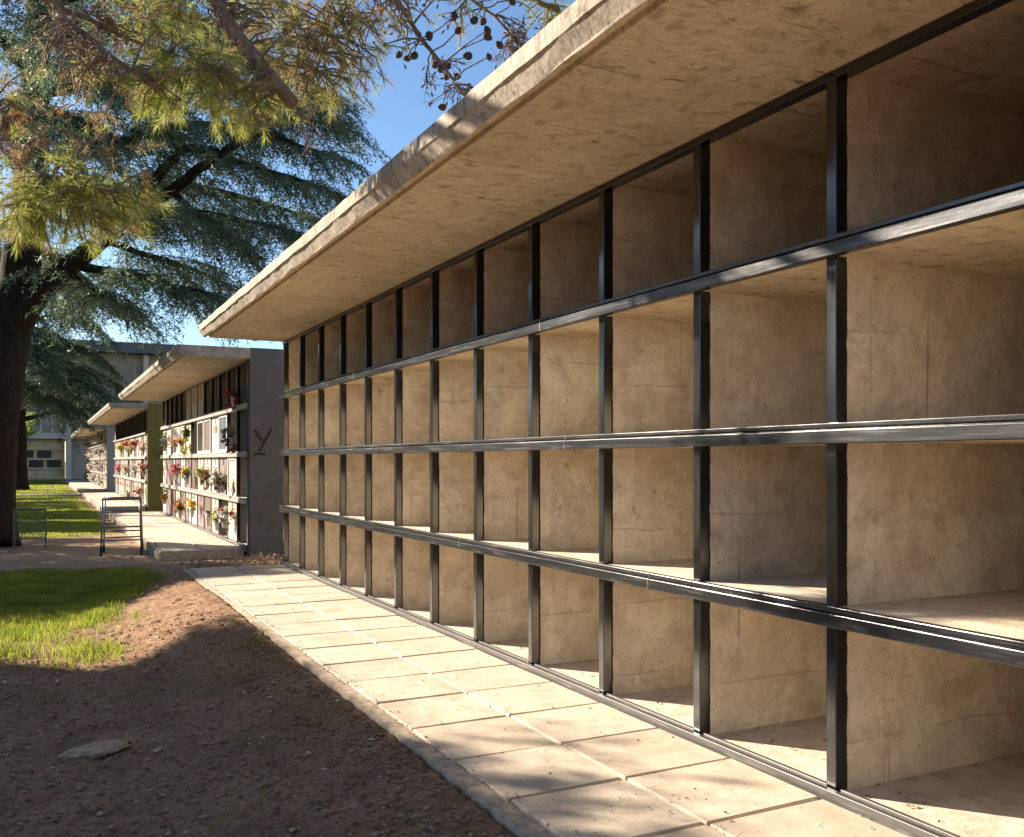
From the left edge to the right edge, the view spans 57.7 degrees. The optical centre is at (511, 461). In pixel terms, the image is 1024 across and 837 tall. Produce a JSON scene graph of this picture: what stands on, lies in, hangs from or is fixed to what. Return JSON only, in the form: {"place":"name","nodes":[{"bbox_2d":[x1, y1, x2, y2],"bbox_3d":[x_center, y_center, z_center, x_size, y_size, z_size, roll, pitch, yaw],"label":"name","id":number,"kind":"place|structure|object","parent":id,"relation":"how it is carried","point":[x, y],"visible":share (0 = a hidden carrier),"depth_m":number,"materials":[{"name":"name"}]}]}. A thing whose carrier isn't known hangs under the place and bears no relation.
{"place":"outdoors","nodes":[
{"label":"outdoors","id":0,"kind":"place"},
{"bbox_2d":[16,494,80,495],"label":"cross path","id":1,"kind":"structure","parent":0,"point":[48,494],"depth_m":39.68,"materials":[{"name":"grey concrete"}]},
{"bbox_2d":[66,480,105,491],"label":"path","id":2,"kind":"structure","parent":0,"point":[82,486],"depth_m":48.67,"materials":[{"name":"concrete"}]},
{"bbox_2d":[82,492,145,511],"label":"path","id":3,"kind":"structure","parent":0,"point":[94,499],"depth_m":29.89,"materials":[{"name":"concrete"}]},
{"bbox_2d":[109,512,243,560],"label":"path","id":4,"kind":"structure","parent":0,"point":[165,537],"depth_m":15.95,"materials":[{"name":"concrete"}]},
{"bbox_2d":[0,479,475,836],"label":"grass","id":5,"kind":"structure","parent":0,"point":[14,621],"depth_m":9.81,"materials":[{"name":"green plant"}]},
{"bbox_2d":[0,462,515,836],"bbox_3d":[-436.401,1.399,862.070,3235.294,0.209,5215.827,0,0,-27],"label":"ground","id":6,"kind":"structure","parent":0,"point":[179,593],"depth_m":4.77,"materials":[{"name":"brown soil"}]},
{"bbox_2d":[13,508,46,549],"bbox_3d":[-8.111,1.142,15.654,0.502,0.670,0.380,0,0,-27],"label":"wire rack","id":7,"kind":"object","parent":6,"relation":"on","point":[29,529],"visible":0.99,"depth_m":15.70,"materials":[{"name":"metal"}]},
{"bbox_2d":[26,412,37,438],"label":"young tree","id":8,"kind":"object","parent":6,"relation":"on","point":[29,432],"visible":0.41,"depth_m":61.82,"materials":[{"name":"green plant"}]},
{"bbox_2d":[0,237,138,489],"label":"cedar tree","id":9,"kind":"object","parent":6,"relation":"on","point":[62,372],"visible":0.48,"depth_m":45.90,"materials":[{"name":"green plant"}]},
{"bbox_2d":[70,425,113,491],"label":"niche block","id":10,"kind":"structure","parent":6,"relation":"on","point":[106,445],"depth_m":45.38,"materials":[{"name":"grey concrete"}]},
{"bbox_2d":[58,739,130,757],"bbox_3d":[-2.107,1.452,4.685,0.346,0.064,0.230,0,0,-27],"label":"stone","id":11,"kind":"object","parent":6,"relation":"on","point":[101,748],"visible":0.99,"depth_m":4.65,"materials":[{"name":"grey stone"}]},
{"bbox_2d":[25,339,174,479],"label":"back building","id":12,"kind":"structure","parent":6,"relation":"on","point":[45,455],"depth_m":75.23,"materials":[{"name":"white concrete"}]},
{"bbox_2d":[29,364,50,430],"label":"window","id":13,"kind":"structure","parent":12,"relation":"in","point":[45,425],"depth_m":74.55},
{"bbox_2d":[57,364,79,430],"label":"window","id":14,"kind":"structure","parent":12,"relation":"in","point":[64,425],"depth_m":75.25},
{"bbox_2d":[84,364,106,424],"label":"window","id":15,"kind":"structure","parent":12,"relation":"in","point":[87,364],"depth_m":76.37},
{"bbox_2d":[111,365,132,402],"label":"window","id":16,"kind":"structure","parent":12,"relation":"in","point":[126,371],"depth_m":77.31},
{"bbox_2d":[137,366,157,403],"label":"window","id":17,"kind":"structure","parent":12,"relation":"in","point":[139,368],"depth_m":77.86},
{"bbox_2d":[100,496,142,556],"bbox_3d":[-6.029,0.998,14.388,0.596,0.875,0.724,0,0,-20],"label":"trolley","id":18,"kind":"object","parent":6,"relation":"on","point":[104,500],"visible":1,"depth_m":14.18,"materials":[{"name":"grey metal"}]},
{"bbox_2d":[87,402,161,510],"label":"niche block","id":19,"kind":"structure","parent":6,"relation":"on","point":[140,422],"depth_m":28.99,"materials":[{"name":"white paint"}]},
{"bbox_2d":[114,464,122,474],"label":"flower bouquet","id":20,"kind":"object","parent":19,"relation":"attached to","point":[118,469],"visible":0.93,"depth_m":35.60,"materials":[{"name":"pink plant"}]},
{"bbox_2d":[116,443,124,456],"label":"flower bouquet","id":21,"kind":"object","parent":19,"relation":"attached to","point":[120,448],"visible":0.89,"depth_m":34.67,"materials":[{"name":"yellow plant"}]},
{"bbox_2d":[121,465,128,475],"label":"flower bouquet","id":22,"kind":"object","parent":19,"relation":"attached to","point":[125,469],"visible":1,"depth_m":32.75,"materials":[{"name":"pink plant"}]},
{"bbox_2d":[122,441,129,451],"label":"flower bouquet","id":23,"kind":"object","parent":19,"relation":"attached to","point":[125,445],"visible":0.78,"depth_m":32.42,"materials":[{"name":"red plant"}]},
{"bbox_2d":[123,490,130,496],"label":"flower bouquet","id":24,"kind":"object","parent":19,"relation":"attached to","point":[127,493],"visible":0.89,"depth_m":31.94,"materials":[{"name":"white plant"}]},
{"bbox_2d":[127,443,132,454],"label":"flower bouquet","id":25,"kind":"object","parent":19,"relation":"attached to","point":[129,447],"visible":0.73,"depth_m":30.88,"materials":[{"name":"orange plant"}]},
{"bbox_2d":[130,440,137,452],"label":"flower bouquet","id":26,"kind":"object","parent":19,"relation":"attached to","point":[134,444],"visible":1,"depth_m":29.76,"materials":[{"name":"red plant"}]},
{"bbox_2d":[131,464,138,476],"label":"flower bouquet","id":27,"kind":"object","parent":19,"relation":"attached to","point":[134,470],"visible":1,"depth_m":29.62,"materials":[{"name":"white plant"}]},
{"bbox_2d":[133,486,144,495],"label":"flower bouquet","id":28,"kind":"object","parent":19,"relation":"attached to","point":[138,491],"visible":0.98,"depth_m":28.08,"materials":[{"name":"pink plant"}]},
{"bbox_2d":[139,443,146,454],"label":"flower bouquet","id":29,"kind":"object","parent":19,"relation":"attached to","point":[142,447],"visible":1,"depth_m":27.15,"materials":[{"name":"beige plant"}]},
{"bbox_2d":[137,461,149,476],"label":"flower bouquet","id":30,"kind":"object","parent":19,"relation":"attached to","point":[143,470],"visible":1,"depth_m":27.04,"materials":[{"name":"pink plant"}]},
{"bbox_2d":[0,0,390,545],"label":"cedar tree","id":31,"kind":"object","parent":6,"relation":"on","point":[31,285],"visible":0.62,"depth_m":15.40,"materials":[{"name":"green plant"}]},
{"bbox_2d":[119,344,282,558],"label":"niche block","id":32,"kind":"structure","parent":6,"relation":"on","point":[188,386],"depth_m":15.01,"materials":[{"name":"black paint"}]},
{"bbox_2d":[160,488,167,503],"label":"flower bouquet","id":33,"kind":"object","parent":32,"relation":"attached to","point":[164,496],"visible":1,"depth_m":22.46,"materials":[{"name":"yellow plant"}]},
{"bbox_2d":[159,432,170,450],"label":"flower bouquet","id":34,"kind":"object","parent":32,"relation":"attached to","point":[164,445],"visible":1,"depth_m":22.46,"materials":[{"name":"beige plant"}]},
{"bbox_2d":[170,439,178,452],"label":"flower bouquet","id":35,"kind":"object","parent":32,"relation":"attached to","point":[175,445],"visible":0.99,"depth_m":20.75,"materials":[{"name":"orange plant"}]},
{"bbox_2d":[169,463,181,479],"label":"flower bouquet","id":36,"kind":"object","parent":32,"relation":"attached to","point":[176,471],"visible":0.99,"depth_m":20.49,"materials":[{"name":"pink plant"}]},
{"bbox_2d":[173,499,185,517],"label":"flower bouquet","id":37,"kind":"object","parent":32,"relation":"attached to","point":[179,507],"visible":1,"depth_m":19.98,"materials":[{"name":"red plant"}]},
{"bbox_2d":[176,436,185,451],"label":"flower bouquet","id":38,"kind":"object","parent":32,"relation":"attached to","point":[180,442],"visible":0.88,"depth_m":19.73,"materials":[{"name":"orange plant"}]},
{"bbox_2d":[180,425,190,454],"bbox_3d":[-6.720,-0.444,19.180,0.331,0.644,0.286,0,0,21],"label":"flower bouquet","id":39,"kind":"object","parent":32,"relation":"attached to","point":[186,431],"visible":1,"depth_m":19.15,"materials":[{"name":"green plant"}]},
{"bbox_2d":[180,467,192,483],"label":"flower bouquet","id":40,"kind":"object","parent":32,"relation":"attached to","point":[186,471],"visible":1,"depth_m":19.04,"materials":[{"name":"yellow plant"}]},
{"bbox_2d":[184,497,197,516],"bbox_3d":[-6.348,0.892,18.432,0.322,0.429,0.357,0,0,-27],"label":"flower bouquet","id":41,"kind":"object","parent":32,"relation":"attached to","point":[191,505],"visible":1,"depth_m":18.39,"materials":[{"name":"yellow plant"}]},
{"bbox_2d":[194,465,204,484],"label":"flower bouquet","id":42,"kind":"object","parent":32,"relation":"attached to","point":[198,471],"visible":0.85,"depth_m":17.32,"materials":[{"name":"green plant"}]},
{"bbox_2d":[199,467,212,489],"bbox_3d":[-5.483,0.318,16.729,0.302,0.419,0.421,0,0,-27],"label":"flower bouquet","id":43,"kind":"object","parent":32,"relation":"attached to","point":[205,475],"visible":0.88,"depth_m":16.67,"materials":[{"name":"orange plant"}]},
{"bbox_2d":[204,509,211,525],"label":"flower bouquet","id":44,"kind":"object","parent":32,"relation":"attached to","point":[207,514],"visible":1,"depth_m":16.62,"materials":[{"name":"white plant"}]},
{"bbox_2d":[207,469,221,490],"bbox_3d":[-5.088,0.307,15.926,0.255,0.389,0.316,0,0,-27],"label":"flower bouquet","id":45,"kind":"object","parent":32,"relation":"attached to","point":[215,472],"visible":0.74,"depth_m":15.88,"materials":[{"name":"white plant"}]},
{"bbox_2d":[211,509,219,530],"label":"flower bouquet","id":46,"kind":"object","parent":32,"relation":"attached to","point":[216,523],"visible":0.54,"depth_m":15.80,"materials":[{"name":"beige plant"}]},
{"bbox_2d":[214,471,227,492],"bbox_3d":[-4.770,0.334,15.283,0.266,0.370,0.476,0,0,-27],"label":"flower bouquet","id":47,"kind":"object","parent":32,"relation":"attached to","point":[222,484],"visible":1,"depth_m":15.29,"materials":[{"name":"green plant"}]},
{"bbox_2d":[215,505,233,527],"bbox_3d":[-4.679,0.890,15.170,0.280,0.409,0.419,0,0,-44],"label":"flower bouquet","id":48,"kind":"object","parent":32,"relation":"attached to","point":[222,515],"visible":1,"depth_m":15.13,"materials":[{"name":"white plant"}]},
{"bbox_2d":[220,427,239,453],"bbox_3d":[-4.412,-0.358,14.615,0.292,0.548,0.352,0,0,-44],"label":"flower bouquet","id":49,"kind":"object","parent":32,"relation":"attached to","point":[229,441],"visible":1,"depth_m":14.60,"materials":[{"name":"grey plant"}]},
{"bbox_2d":[224,386,238,408],"bbox_3d":[-4.454,-1.013,14.807,0.258,0.387,0.318,0,0,-27],"label":"flower bouquet","id":50,"kind":"object","parent":32,"relation":"attached to","point":[233,397],"visible":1,"depth_m":14.75,"materials":[{"name":"red plant"}]},
{"bbox_2d":[243,781,275,794],"bbox_3d":[-1.083,1.396,3.989,0.019,0.021,0.171,0,0,34],"label":"twig","id":51,"kind":"object","parent":6,"relation":"on","point":[256,787],"visible":1,"depth_m":3.98,"materials":[{"name":"grey wood"}]},
{"bbox_2d":[0,0,572,266],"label":"pine tree","id":52,"kind":"object","parent":6,"relation":"on","point":[78,199],"visible":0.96,"depth_m":5.99,"materials":[{"name":"green plant"}]},
{"bbox_2d":[0,570,872,836],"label":"pebbles","id":53,"kind":"object","parent":6,"relation":"on","point":[359,745],"visible":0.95,"depth_m":4.47,"materials":[{"name":"gravel"}]},
{"bbox_2d":[0,534,1023,836],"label":"leaf litter","id":54,"kind":"object","parent":6,"relation":"on","point":[242,562],"visible":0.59,"depth_m":5.46,"materials":[{"name":"brown plant"}]},
{"bbox_2d":[199,0,1023,836],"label":"niche block","id":55,"kind":"structure","parent":6,"relation":"on","point":[643,354],"depth_m":4.53,"materials":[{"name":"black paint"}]},
{"bbox_2d":[0,0,575,461],"label":"sky","id":56,"kind":"structure","parent":0,"point":[404,117],"materials":[{"name":"blue"}]},
{"bbox_2d":[182,564,907,836],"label":"path","id":57,"kind":"structure","parent":0,"point":[681,768],"depth_m":4.47,"materials":[{"name":"concrete"}]}
]}

